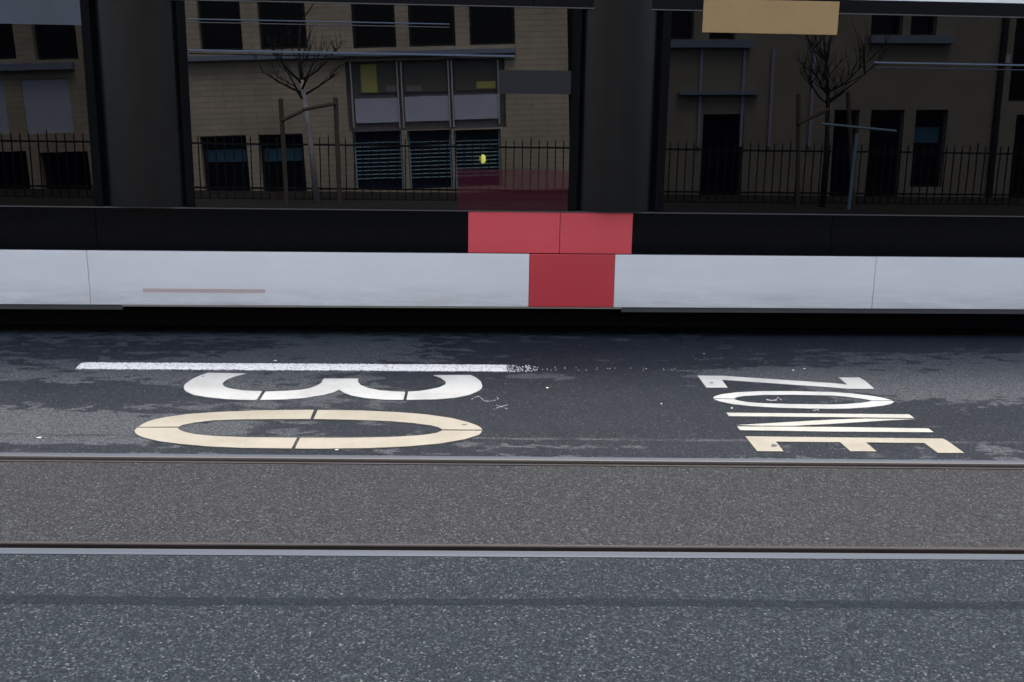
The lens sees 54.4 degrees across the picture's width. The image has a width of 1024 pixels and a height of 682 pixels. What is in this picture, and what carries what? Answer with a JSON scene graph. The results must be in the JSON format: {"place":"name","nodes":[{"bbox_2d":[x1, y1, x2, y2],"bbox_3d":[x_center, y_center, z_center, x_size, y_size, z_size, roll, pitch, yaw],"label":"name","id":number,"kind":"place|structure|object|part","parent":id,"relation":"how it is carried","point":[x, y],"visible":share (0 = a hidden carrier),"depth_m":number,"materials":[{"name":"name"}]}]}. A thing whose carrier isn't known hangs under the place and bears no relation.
{"place":"outdoors","nodes":[
{"label":"outdoors","id":0,"kind":"place"},
{"bbox_2d":[0,554,1023,681],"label":"road","id":1,"kind":"structure","parent":0,"point":[299,643],"depth_m":3.05,"materials":[{"name":"grey asphalt"}]},
{"bbox_2d":[0,595,1023,609],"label":"road joint","id":2,"kind":"object","parent":1,"relation":"on","point":[113,600],"visible":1,"depth_m":3.18,"materials":[{"name":"grey asphalt"}]},
{"bbox_2d":[0,324,1023,460],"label":"road","id":3,"kind":"structure","parent":0,"point":[956,384],"depth_m":5.81,"materials":[{"name":"grey asphalt"}]},
{"bbox_2d":[135,373,481,448],"bbox_3d":[-1.011,0.350,5.312,1.713,0.005,1.408,1,12,-1],"label":"painted number","id":4,"kind":"object","parent":3,"relation":"on","point":[208,385],"visible":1,"depth_m":5.11,"materials":[{"name":"white paint"}]},
{"bbox_2d":[76,362,674,371],"bbox_3d":[-0.783,0.165,6.168,3.759,0.005,0.181,0,12,-2],"label":"painted stroke","id":5,"kind":"object","parent":3,"relation":"on","point":[297,367],"visible":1,"depth_m":6.14,"materials":[{"name":"paint"}]},
{"bbox_2d":[0,433,1023,443],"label":"road joint","id":6,"kind":"object","parent":3,"relation":"on","point":[614,439],"visible":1,"depth_m":4.83,"materials":[{"name":"grey asphalt"}]},
{"bbox_2d":[698,376,963,453],"bbox_3d":[1.638,0.371,5.393,1.015,0.005,1.432,1,12,-1],"label":"painted word","id":7,"kind":"object","parent":3,"relation":"on","point":[850,444],"visible":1,"depth_m":5.25,"materials":[{"name":"white paint"}]},
{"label":"tram rail","id":8,"kind":"object","parent":3,"relation":"on","visible":0},
{"bbox_2d":[0,0,1023,327],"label":"tram","id":9,"kind":"object","parent":8,"relation":"on","point":[572,162],"visible":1,"depth_m":6.83,"materials":[{"name":"painted metal"},{"name":"dark glass"},{"name":"rubber"}]},
{"bbox_3d":[-4.308,-1.577,6.540,2.977,1.341,0.020,0,12,-3],"label":"window pane","id":10,"kind":"part","parent":9,"relation":"part of","materials":[{"name":"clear glass"}]},
{"bbox_3d":[-0.876,-1.566,6.721,2.549,1.341,0.020,0,12,-3],"label":"window pane","id":11,"kind":"part","parent":9,"relation":"part of","materials":[{"name":"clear glass"}]},
{"bbox_3d":[2.497,-1.554,6.899,2.870,1.341,0.020,0,12,-3],"label":"window pane","id":12,"kind":"part","parent":9,"relation":"part of","materials":[{"name":"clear glass"}]},
{"bbox_2d":[0,462,1023,547],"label":"road","id":13,"kind":"structure","parent":0,"point":[337,503],"depth_m":3.99,"materials":[{"name":"grey asphalt"}]},
{"label":"ground","id":14,"kind":"structure","parent":0,"visible":0},
{"bbox_2d":[0,541,1023,559],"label":"tram rail","id":15,"kind":"object","parent":14,"relation":"on","point":[491,550],"visible":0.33,"depth_m":3.57,"materials":[{"name":"grey metal"}]},
{"bbox_2d":[0,452,1023,469],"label":"tram rail","id":16,"kind":"object","parent":14,"relation":"on","point":[498,461],"visible":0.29,"depth_m":4.51,"materials":[{"name":"grey metal"}]}
]}

